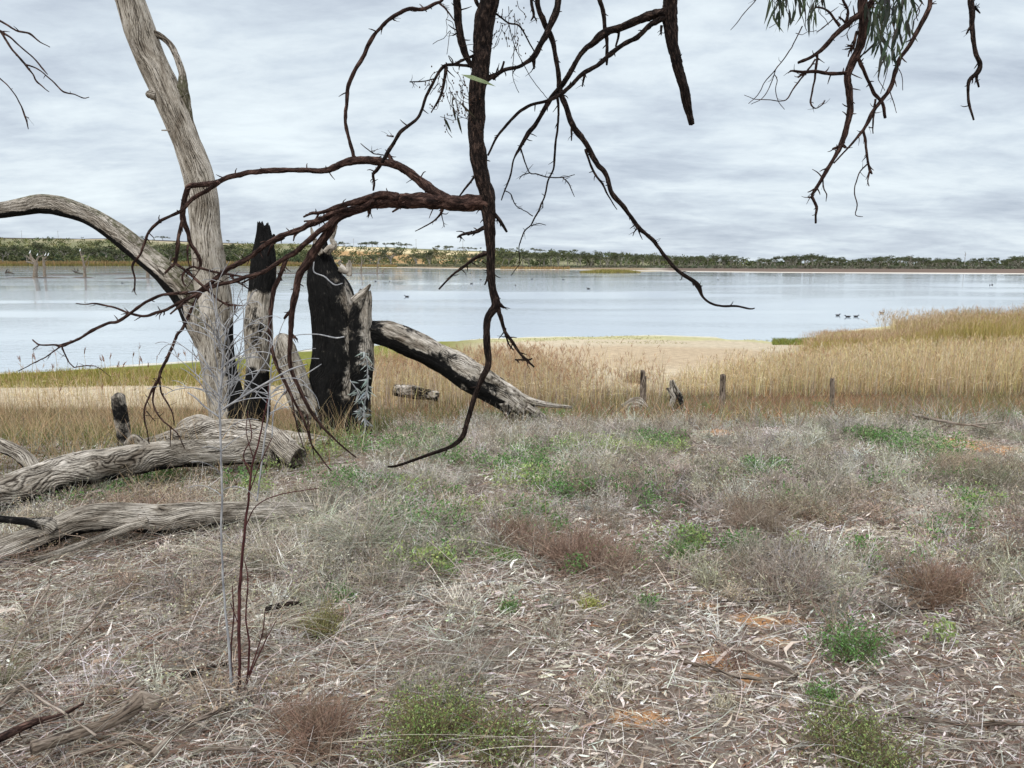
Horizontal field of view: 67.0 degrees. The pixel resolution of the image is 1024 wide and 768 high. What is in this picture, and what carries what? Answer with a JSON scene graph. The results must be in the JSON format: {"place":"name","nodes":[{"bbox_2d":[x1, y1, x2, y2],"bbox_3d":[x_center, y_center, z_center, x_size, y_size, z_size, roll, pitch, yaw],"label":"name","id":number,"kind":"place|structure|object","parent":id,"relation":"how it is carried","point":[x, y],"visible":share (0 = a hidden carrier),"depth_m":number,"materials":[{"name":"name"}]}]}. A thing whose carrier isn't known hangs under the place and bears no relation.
{"place":"outdoors","nodes":[
{"label":"outdoors","id":0,"kind":"place"},
{"bbox_2d":[0,360,309,414],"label":"shore grass","id":1,"kind":"structure","parent":0,"point":[69,378],"depth_m":23.71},
{"bbox_2d":[0,261,1023,372],"bbox_3d":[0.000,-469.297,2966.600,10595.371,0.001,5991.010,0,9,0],"label":"lake water","id":2,"kind":"structure","parent":0,"point":[544,303],"depth_m":71.31,"materials":[{"name":"grey liquid"}]},
{"bbox_2d":[26,253,42,277],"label":"dead tree","id":3,"kind":"object","parent":2,"relation":"in","point":[35,267],"visible":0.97,"depth_m":176.97,"materials":[{"name":"grey wood"}]},
{"bbox_2d":[42,256,46,276],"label":"dead tree","id":4,"kind":"object","parent":2,"relation":"in","point":[44,267],"visible":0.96,"depth_m":189.34,"materials":[{"name":"grey wood"}]},
{"bbox_2d":[80,251,88,276],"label":"dead tree","id":5,"kind":"object","parent":2,"relation":"in","point":[84,269],"visible":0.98,"depth_m":183.02,"materials":[{"name":"grey wood"}]},
{"bbox_2d":[0,260,569,269],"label":"reeds","id":6,"kind":"object","parent":2,"relation":"on","point":[68,263],"visible":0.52,"depth_m":560.27,"materials":[{"name":"beige plant"}]},
{"bbox_2d":[0,238,1023,767],"bbox_3d":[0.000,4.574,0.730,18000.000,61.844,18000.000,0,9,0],"label":"ground","id":7,"kind":"structure","parent":0,"point":[684,350],"depth_m":3.50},
{"bbox_2d":[0,247,16,260],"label":"gum tree","id":8,"kind":"object","parent":7,"relation":"on","point":[3,249],"visible":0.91,"depth_m":585.58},
{"bbox_2d":[6,245,29,256],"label":"gum tree","id":9,"kind":"object","parent":7,"relation":"on","point":[13,247],"visible":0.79,"depth_m":627.00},
{"bbox_2d":[0,438,39,466],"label":"fallen log","id":10,"kind":"object","parent":7,"relation":"on","point":[20,455],"visible":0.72,"depth_m":5.87,"materials":[{"name":"grey wood"}]},
{"bbox_2d":[0,682,41,710],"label":"stick","id":11,"kind":"object","parent":7,"relation":"on","point":[10,695],"visible":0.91,"depth_m":2.88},
{"bbox_2d":[11,250,35,260],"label":"gum tree","id":12,"kind":"object","parent":7,"relation":"on","point":[23,253],"visible":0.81,"depth_m":593.84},
{"bbox_2d":[8,574,51,653],"bbox_3d":[-2.191,1.026,3.547,0.033,0.046,0.848,-3,10,-19],"label":"stick","id":13,"kind":"object","parent":7,"relation":"on","point":[33,611],"visible":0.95,"depth_m":3.52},
{"bbox_2d":[0,625,64,692],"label":"dry tussock","id":14,"kind":"object","parent":7,"relation":"on","point":[10,670],"visible":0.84,"depth_m":3.09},
{"bbox_2d":[28,242,56,255],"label":"gum tree","id":15,"kind":"object","parent":7,"relation":"on","point":[36,245],"visible":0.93,"depth_m":620.79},
{"bbox_2d":[12,678,96,736],"bbox_3d":[-1.621,1.124,2.715,0.612,0.025,0.030,7,11,36],"label":"stick","id":16,"kind":"object","parent":7,"relation":"on","point":[61,711],"visible":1,"depth_m":2.69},
{"bbox_2d":[44,246,80,255],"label":"gum tree","id":17,"kind":"object","parent":7,"relation":"on","point":[61,249],"visible":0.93,"depth_m":620.33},
{"bbox_2d":[0,577,130,647],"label":"dry tussock","id":18,"kind":"object","parent":7,"relation":"on","point":[6,629],"visible":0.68,"depth_m":3.59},
{"bbox_2d":[83,249,106,257],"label":"gum tree","id":19,"kind":"object","parent":7,"relation":"on","point":[90,252],"visible":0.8,"depth_m":618.17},
{"bbox_2d":[86,242,109,260],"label":"gum tree","id":20,"kind":"object","parent":7,"relation":"on","point":[99,248],"visible":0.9,"depth_m":609.88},
{"bbox_2d":[66,740,153,756],"bbox_3d":[-1.327,1.219,2.584,0.295,0.045,0.060,0,9,-3],"label":"stick","id":21,"kind":"object","parent":7,"relation":"on","point":[123,743],"visible":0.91,"depth_m":2.58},
{"bbox_2d":[0,646,229,767],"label":"dry tussock","id":22,"kind":"object","parent":7,"relation":"on","point":[87,738],"visible":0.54,"depth_m":2.72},
{"bbox_2d":[0,0,242,419],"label":"dead tree","id":23,"kind":"object","parent":7,"relation":"on","point":[167,92],"visible":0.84,"depth_m":7.76,"materials":[{"name":"grey wood"}]},
{"bbox_2d":[111,392,147,445],"bbox_3d":[-3.290,0.364,6.676,0.395,0.571,0.160,5,10,29],"label":"upright stub","id":24,"kind":"object","parent":7,"relation":"on","point":[119,406],"visible":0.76,"depth_m":6.68,"materials":[{"name":"grey wood"}]},
{"bbox_2d":[0,439,278,513],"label":"fallen log","id":25,"kind":"object","parent":7,"relation":"on","point":[101,465],"visible":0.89,"depth_m":5.64,"materials":[{"name":"grey wood"}]},
{"bbox_2d":[0,501,313,563],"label":"fallen log","id":26,"kind":"object","parent":7,"relation":"on","point":[110,518],"visible":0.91,"depth_m":4.50,"materials":[{"name":"grey wood"}]},
{"bbox_2d":[151,242,183,257],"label":"gum tree","id":27,"kind":"object","parent":7,"relation":"on","point":[170,244],"visible":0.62,"depth_m":608.26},
{"bbox_2d":[158,246,189,259],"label":"gum tree","id":28,"kind":"object","parent":7,"relation":"on","point":[172,252],"visible":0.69,"depth_m":606.90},
{"bbox_2d":[176,414,213,427],"bbox_3d":[-3.055,0.388,7.457,0.388,0.195,0.134,0,9,0],"label":"log piece","id":29,"kind":"object","parent":7,"relation":"on","point":[187,420],"visible":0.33,"depth_m":7.41,"materials":[{"name":"grey wood"}]},
{"bbox_2d":[180,662,226,679],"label":"stick","id":30,"kind":"object","parent":7,"relation":"on","point":[207,667],"visible":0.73,"depth_m":3.10,"materials":[{"name":"wood"}]},
{"bbox_2d":[149,677,263,756],"bbox_3d":[-1.069,1.170,2.759,0.052,0.029,0.535,4,10,26],"label":"stick","id":31,"kind":"object","parent":7,"relation":"on","point":[157,748],"visible":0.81,"depth_m":2.70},
{"bbox_2d":[159,515,287,570],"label":"dry tussock","id":32,"kind":"object","parent":7,"relation":"on","point":[204,549],"visible":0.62,"depth_m":4.30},
{"bbox_2d":[192,745,266,754],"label":"stick","id":33,"kind":"object","parent":7,"relation":"on","point":[216,749],"visible":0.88,"depth_m":2.56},
{"bbox_2d":[148,262,311,697],"bbox_3d":[-0.989,0.401,2.810,0.554,1.673,0.304,0,9,0],"label":"sapling","id":34,"kind":"object","parent":7,"relation":"on","point":[220,387],"visible":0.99,"depth_m":2.75,"materials":[{"name":"plant"}]},
{"bbox_2d":[224,243,237,260],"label":"gum tree","id":35,"kind":"object","parent":7,"relation":"on","point":[231,247],"visible":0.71,"depth_m":629.04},
{"bbox_2d":[144,419,328,471],"bbox_3d":[-2.575,0.560,6.743,1.767,0.534,1.026,0,9,0],"label":"fallen log","id":36,"kind":"object","parent":7,"relation":"on","point":[280,440],"visible":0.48,"depth_m":6.56,"materials":[{"name":"grey wood"}]},
{"bbox_2d":[240,221,275,422],"bbox_3d":[-2.659,-0.463,8.031,0.474,2.414,0.357,-3,10,-20],"label":"burnt stump","id":37,"kind":"object","parent":7,"relation":"on","point":[262,285],"visible":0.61,"depth_m":7.88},
{"bbox_2d":[166,498,365,586],"bbox_3d":[-1.353,0.874,4.204,1.031,0.388,1.041,-6,11,-34],"label":"dry tussock","id":38,"kind":"object","parent":7,"relation":"on","point":[276,562],"visible":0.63,"depth_m":4.19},
{"bbox_2d":[218,320,321,500],"bbox_3d":[-1.453,0.100,4.664,0.646,1.261,0.308,0,9,0],"label":"sapling","id":39,"kind":"object","parent":7,"relation":"on","point":[273,391],"visible":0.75,"depth_m":4.66,"materials":[{"name":"plant"}]},
{"bbox_2d":[230,383,318,695],"bbox_3d":[-0.901,0.614,2.880,0.381,1.258,0.015,0,9,0],"label":"sapling","id":40,"kind":"object","parent":7,"relation":"on","point":[238,619],"visible":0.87,"depth_m":2.90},
{"bbox_2d":[212,561,353,645],"bbox_3d":[-1.039,1.011,3.477,0.648,0.271,0.664,0,9,0],"label":"dry tussock","id":41,"kind":"object","parent":7,"relation":"on","point":[274,626],"visible":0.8,"depth_m":3.52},
{"bbox_2d":[265,601,301,614],"bbox_3d":[-1.080,1.053,3.656,0.167,0.051,0.042,-6,11,-32],"label":"root","id":42,"kind":"object","parent":7,"relation":"on","point":[286,604],"visible":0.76,"depth_m":3.65,"materials":[{"name":"plant"}]},
{"bbox_2d":[273,333,326,435],"bbox_3d":[-2.137,0.132,8.020,0.609,1.324,0.403,0,9,0],"label":"leaning stub","id":43,"kind":"object","parent":7,"relation":"on","point":[281,347],"visible":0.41,"depth_m":7.90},
{"bbox_2d":[226,653,388,767],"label":"dry shrub","id":44,"kind":"object","parent":7,"relation":"on","point":[335,720],"visible":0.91,"depth_m":2.67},
{"bbox_2d":[236,469,393,549],"bbox_3d":[-1.195,0.785,4.851,1.156,0.441,1.128,-8,12,-41],"label":"dry tussock","id":45,"kind":"object","parent":7,"relation":"on","point":[343,515],"visible":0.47,"depth_m":4.85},
{"bbox_2d":[294,589,348,641],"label":"shrub","id":46,"kind":"object","parent":7,"relation":"on","point":[323,622],"visible":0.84,"depth_m":3.47,"materials":[{"name":"green plant"}]},
{"bbox_2d":[320,570,356,610],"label":"leafy weed","id":47,"kind":"object","parent":7,"relation":"on","point":[340,592],"visible":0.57,"depth_m":3.82,"materials":[{"name":"green plant"}]},
{"bbox_2d":[306,226,374,437],"bbox_3d":[-1.813,-0.404,8.199,0.741,2.506,0.689,0,9,0],"label":"burnt stump","id":48,"kind":"object","parent":7,"relation":"on","point":[340,310],"visible":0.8,"depth_m":7.96,"materials":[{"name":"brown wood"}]},
{"bbox_2d":[257,483,456,562],"bbox_3d":[-0.872,0.820,4.498,1.101,0.407,1.168,-7,11,-35],"label":"dry tussock","id":49,"kind":"object","parent":7,"relation":"on","point":[351,532],"visible":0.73,"depth_m":4.49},
{"bbox_2d":[348,352,375,435],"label":"silver plant","id":50,"kind":"object","parent":7,"relation":"on","point":[359,411],"visible":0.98,"depth_m":7.50,"materials":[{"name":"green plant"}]},
{"bbox_2d":[338,658,386,667],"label":"twig","id":51,"kind":"object","parent":7,"relation":"on","point":[359,663],"visible":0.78,"depth_m":3.16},
{"bbox_2d":[377,247,402,263],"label":"gum tree","id":52,"kind":"object","parent":7,"relation":"on","point":[394,252],"visible":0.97,"depth_m":495.38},
{"bbox_2d":[392,384,438,400],"bbox_3d":[-2.428,0.231,19.590,1.188,0.462,0.358,0,9,0],"label":"rotten log","id":53,"kind":"object","parent":7,"relation":"on","point":[398,389],"visible":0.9,"depth_m":19.46,"materials":[{"name":"grey wood"}]},
{"bbox_2d":[419,250,438,264],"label":"gum tree","id":54,"kind":"object","parent":7,"relation":"on","point":[429,253],"visible":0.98,"depth_m":468.54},
{"bbox_2d":[348,656,511,767],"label":"shrub","id":55,"kind":"object","parent":7,"relation":"on","point":[424,721],"visible":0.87,"depth_m":2.64,"materials":[{"name":"green plant"}]},
{"bbox_2d":[430,557,462,582],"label":"leafy weed","id":56,"kind":"object","parent":7,"relation":"on","point":[446,566],"visible":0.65,"depth_m":4.14,"materials":[{"name":"green plant"}]},
{"bbox_2d":[357,607,560,705],"bbox_3d":[-0.253,1.126,3.117,0.677,0.369,0.843,5,11,31],"label":"dry shrub","id":57,"kind":"object","parent":7,"relation":"on","point":[442,664],"visible":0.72,"depth_m":3.13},
{"bbox_2d":[369,320,571,426],"bbox_3d":[-0.479,-0.075,8.284,2.285,1.232,0.339,-1,9,-6],"label":"fallen limb","id":58,"kind":"object","parent":7,"relation":"on","point":[460,370],"visible":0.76,"depth_m":8.15,"materials":[{"name":"grey wood"}]},
{"bbox_2d":[0,0,982,470],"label":"gum tree","id":59,"kind":"object","parent":7,"relation":"on","point":[432,198],"visible":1,"depth_m":2.97,"materials":[{"name":"brown plant"}]},
{"bbox_2d":[425,683,565,767],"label":"shrub","id":60,"kind":"object","parent":7,"relation":"on","point":[485,756],"visible":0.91,"depth_m":2.60,"materials":[{"name":"green plant"}]},
{"bbox_2d":[472,542,522,566],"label":"leafy weed","id":61,"kind":"object","parent":7,"relation":"on","point":[504,555],"visible":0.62,"depth_m":4.34,"materials":[{"name":"green plant"}]},
{"bbox_2d":[497,251,516,263],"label":"gum tree","id":62,"kind":"object","parent":7,"relation":"on","point":[510,254],"visible":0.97,"depth_m":443.10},
{"bbox_2d":[472,492,543,549],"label":"dry shrub","id":63,"kind":"object","parent":7,"relation":"on","point":[507,530],"visible":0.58,"depth_m":4.62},
{"bbox_2d":[493,592,524,615],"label":"leafy weed","id":64,"kind":"object","parent":7,"relation":"on","point":[502,608],"visible":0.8,"depth_m":3.67,"materials":[{"name":"green plant"}]},
{"bbox_2d":[0,421,1023,767],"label":"leaf litter","id":65,"kind":"object","parent":7,"relation":"on","point":[802,659],"visible":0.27,"depth_m":3.26,"materials":[{"name":"plant"}]},
{"bbox_2d":[0,702,83,742],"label":"dead branch","id":66,"kind":"object","parent":65,"relation":"on","point":[15,730],"visible":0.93,"depth_m":2.67,"materials":[{"name":"wood"}]},
{"bbox_2d":[56,583,117,661],"bbox_3d":[-1.889,1.052,3.492,0.034,0.017,0.794,-2,9,-10],"label":"stick","id":67,"kind":"object","parent":65,"relation":"on","point":[85,627],"visible":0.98,"depth_m":3.41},
{"bbox_2d":[30,690,179,754],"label":"dead branch","id":68,"kind":"object","parent":65,"relation":"on","point":[45,743],"visible":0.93,"depth_m":2.67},
{"bbox_2d":[101,660,157,708],"bbox_3d":[-1.448,1.145,2.963,0.031,0.027,0.359,1,9,6],"label":"stick","id":69,"kind":"object","parent":65,"relation":"on","point":[132,683],"visible":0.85,"depth_m":2.93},
{"bbox_2d":[575,618,636,630],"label":"twig","id":70,"kind":"object","parent":65,"relation":"on","point":[591,619],"visible":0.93,"depth_m":3.51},
{"bbox_2d":[602,656,651,664],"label":"twig","id":71,"kind":"object","parent":65,"relation":"on","point":[630,662],"visible":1,"depth_m":3.13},
{"bbox_2d":[654,720,699,736],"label":"twig","id":72,"kind":"object","parent":65,"relation":"on","point":[657,722],"visible":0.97,"depth_m":2.67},
{"bbox_2d":[683,660,797,708],"bbox_3d":[0.867,1.132,3.043,0.334,0.031,0.379,-8,12,-43],"label":"stick","id":73,"kind":"object","parent":65,"relation":"on","point":[728,675],"visible":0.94,"depth_m":3.01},
{"bbox_2d":[829,668,878,683],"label":"twig","id":74,"kind":"object","parent":65,"relation":"on","point":[836,676],"visible":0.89,"depth_m":3.05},
{"bbox_2d":[936,659,971,668],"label":"twig","id":75,"kind":"object","parent":65,"relation":"on","point":[945,665],"visible":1,"depth_m":3.12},
{"bbox_2d":[888,711,1023,726],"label":"stick","id":76,"kind":"object","parent":65,"relation":"on","point":[974,724],"visible":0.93,"depth_m":2.71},
{"bbox_2d":[972,626,1019,634],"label":"twig","id":77,"kind":"object","parent":65,"relation":"on","point":[973,627],"visible":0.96,"depth_m":3.45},
{"bbox_2d":[0,394,1023,767],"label":"dry ground cover","id":78,"kind":"object","parent":7,"relation":"on","point":[488,430],"visible":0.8,"depth_m":4.31,"materials":[{"name":"plant"}]},
{"bbox_2d":[0,381,1023,492],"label":"bank grass","id":79,"kind":"structure","parent":7,"relation":"on","point":[67,433],"depth_m":9.06,"materials":[{"name":"plant"}]},
{"bbox_2d":[0,237,1023,268],"bbox_3d":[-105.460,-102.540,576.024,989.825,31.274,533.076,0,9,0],"label":"scrub","id":80,"kind":"object","parent":7,"relation":"on","point":[299,257],"visible":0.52,"depth_m":521.56,"materials":[{"name":"green plant"}]},
{"bbox_2d":[371,337,678,408],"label":"tan reeds","id":81,"kind":"object","parent":7,"relation":"on","point":[524,379],"visible":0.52,"depth_m":20.80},
{"bbox_2d":[28,401,1023,651],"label":"green weeds","id":82,"kind":"object","parent":7,"relation":"on","point":[700,535],"visible":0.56,"depth_m":5.72,"materials":[{"name":"green plant"}]},
{"bbox_2d":[516,252,537,264],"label":"gum tree","id":83,"kind":"object","parent":7,"relation":"on","point":[523,254],"visible":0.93,"depth_m":439.42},
{"bbox_2d":[546,250,567,266],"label":"gum tree","id":84,"kind":"object","parent":7,"relation":"on","point":[556,254],"visible":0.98,"depth_m":424.67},
{"bbox_2d":[572,251,587,264],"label":"gum tree","id":85,"kind":"object","parent":7,"relation":"on","point":[582,254],"visible":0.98,"depth_m":425.26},
{"bbox_2d":[468,472,700,591],"bbox_3d":[0.350,0.841,4.356,1.293,0.722,1.144,0,9,0],"label":"dry shrub","id":86,"kind":"object","parent":7,"relation":"on","point":[573,547],"visible":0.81,"depth_m":4.28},
{"bbox_2d":[573,590,610,613],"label":"leafy weed","id":87,"kind":"object","parent":7,"relation":"on","point":[591,603],"visible":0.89,"depth_m":3.73,"materials":[{"name":"green plant"}]},
{"bbox_2d":[477,335,766,343],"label":"shore turf","id":88,"kind":"structure","parent":7,"relation":"on","point":[607,337],"depth_m":39.20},
{"bbox_2d":[621,397,648,409],"bbox_3d":[1.946,0.312,12.199,0.443,0.228,0.178,0,9,0],"label":"driftwood lump","id":89,"kind":"object","parent":7,"relation":"on","point":[637,399],"visible":0.58,"depth_m":12.15,"materials":[{"name":"grey wood"}]},
{"bbox_2d":[639,370,646,416],"bbox_3d":[2.829,0.485,16.785,0.158,1.611,0.127,0,9,0],"label":"fence post","id":90,"kind":"object","parent":7,"relation":"on","point":[643,378],"visible":0.38,"depth_m":16.68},
{"bbox_2d":[630,587,665,610],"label":"leafy weed","id":91,"kind":"object","parent":7,"relation":"on","point":[647,601],"visible":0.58,"depth_m":3.74,"materials":[{"name":"green plant"}]},
{"bbox_2d":[666,380,684,410],"bbox_3d":[2.678,0.194,12.682,0.352,0.547,0.271,0,9,0],"label":"rotten stump","id":92,"kind":"object","parent":7,"relation":"on","point":[673,390],"visible":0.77,"depth_m":12.60,"materials":[{"name":"grey wood"}]},
{"bbox_2d":[659,532,702,563],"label":"leafy weed","id":93,"kind":"object","parent":7,"relation":"on","point":[681,549],"visible":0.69,"depth_m":4.38,"materials":[{"name":"green plant"}]},
{"bbox_2d":[719,374,725,409],"bbox_3d":[4.559,0.519,16.790,0.147,1.498,0.151,-7,11,-36],"label":"fence post","id":94,"kind":"object","parent":7,"relation":"on","point":[722,393],"visible":0.52,"depth_m":16.68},
{"bbox_2d":[716,640,797,676],"bbox_3d":[0.994,1.111,3.160,0.379,0.027,0.054,9,13,44],"label":"stick","id":95,"kind":"object","parent":7,"relation":"on","point":[771,662],"visible":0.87,"depth_m":3.12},
{"bbox_2d":[699,481,821,540],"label":"dry shrub","id":96,"kind":"object","parent":7,"relation":"on","point":[770,519],"visible":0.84,"depth_m":4.88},
{"bbox_2d":[687,496,877,622],"bbox_3d":[1.472,0.890,3.982,1.086,0.693,1.192,0,9,0],"label":"dry shrub","id":97,"kind":"object","parent":7,"relation":"on","point":[810,578],"visible":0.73,"depth_m":3.95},
{"bbox_2d":[787,740,827,755],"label":"twig","id":98,"kind":"object","parent":7,"relation":"on","point":[788,745],"visible":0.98,"depth_m":2.56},
{"bbox_2d":[774,559,850,591],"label":"dry tussock","id":99,"kind":"object","parent":7,"relation":"on","point":[811,576],"visible":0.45,"depth_m":3.96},
{"bbox_2d":[797,672,844,708],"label":"leafy weed","id":100,"kind":"object","parent":7,"relation":"on","point":[833,695],"visible":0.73,"depth_m":2.90,"materials":[{"name":"green plant"}]},
{"bbox_2d":[638,331,1023,396],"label":"golden reeds","id":101,"kind":"object","parent":7,"relation":"on","point":[907,363],"visible":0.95,"depth_m":22.22,"materials":[{"name":"plant"}]},
{"bbox_2d":[830,377,834,411],"bbox_3d":[6.531,0.642,15.799,0.172,1.573,0.106,0,9,0],"label":"fence post","id":102,"kind":"object","parent":7,"relation":"on","point":[832,389],"visible":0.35,"depth_m":15.69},
{"bbox_2d":[822,691,845,720],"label":"stick","id":103,"kind":"object","parent":7,"relation":"on","point":[834,704],"visible":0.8,"depth_m":2.78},
{"bbox_2d":[806,405,877,433],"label":"dry tussock","id":104,"kind":"object","parent":7,"relation":"on","point":[839,421],"visible":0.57,"depth_m":7.90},
{"bbox_2d":[802,594,906,688],"bbox_3d":[1.431,1.035,3.226,0.394,0.311,0.421,6,11,34],"label":"leafy weed","id":105,"kind":"object","parent":7,"relation":"on","point":[853,653],"visible":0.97,"depth_m":3.23,"materials":[{"name":"green plant"}]},
{"bbox_2d":[765,666,950,767],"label":"shrub","id":106,"kind":"object","parent":7,"relation":"on","point":[819,733],"visible":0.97,"depth_m":2.57,"materials":[{"name":"green plant"}]},
{"bbox_2d":[771,303,1023,352],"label":"olive reeds","id":107,"kind":"object","parent":7,"relation":"on","point":[969,324],"visible":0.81,"depth_m":33.94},
{"bbox_2d":[887,633,929,641],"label":"twig","id":108,"kind":"object","parent":7,"relation":"on","point":[904,635],"visible":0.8,"depth_m":3.39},
{"bbox_2d":[875,400,1002,428],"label":"dry tussock","id":109,"kind":"object","parent":7,"relation":"on","point":[943,415],"visible":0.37,"depth_m":8.71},
{"bbox_2d":[867,527,1023,623],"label":"dry shrub","id":110,"kind":"object","parent":7,"relation":"on","point":[943,589],"visible":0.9,"depth_m":3.85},
{"bbox_2d":[910,413,1002,428],"bbox_3d":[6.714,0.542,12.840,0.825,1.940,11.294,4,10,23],"label":"stick","id":111,"kind":"object","parent":7,"relation":"on","point":[945,421],"visible":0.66,"depth_m":7.83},
{"bbox_2d":[904,440,1023,496],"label":"dry shrub","id":112,"kind":"object","parent":7,"relation":"on","point":[984,473],"visible":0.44,"depth_m":5.93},
{"bbox_2d":[0,0,1023,260],"label":"sky","id":113,"kind":"structure","parent":0,"point":[266,79],"materials":[{"name":"grey"}]},
{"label":"island","id":114,"kind":"structure","parent":0,"visible":0},
{"bbox_2d":[579,269,640,272],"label":"island grass","id":115,"kind":"structure","parent":114,"relation":"on","point":[610,271],"depth_m":251.08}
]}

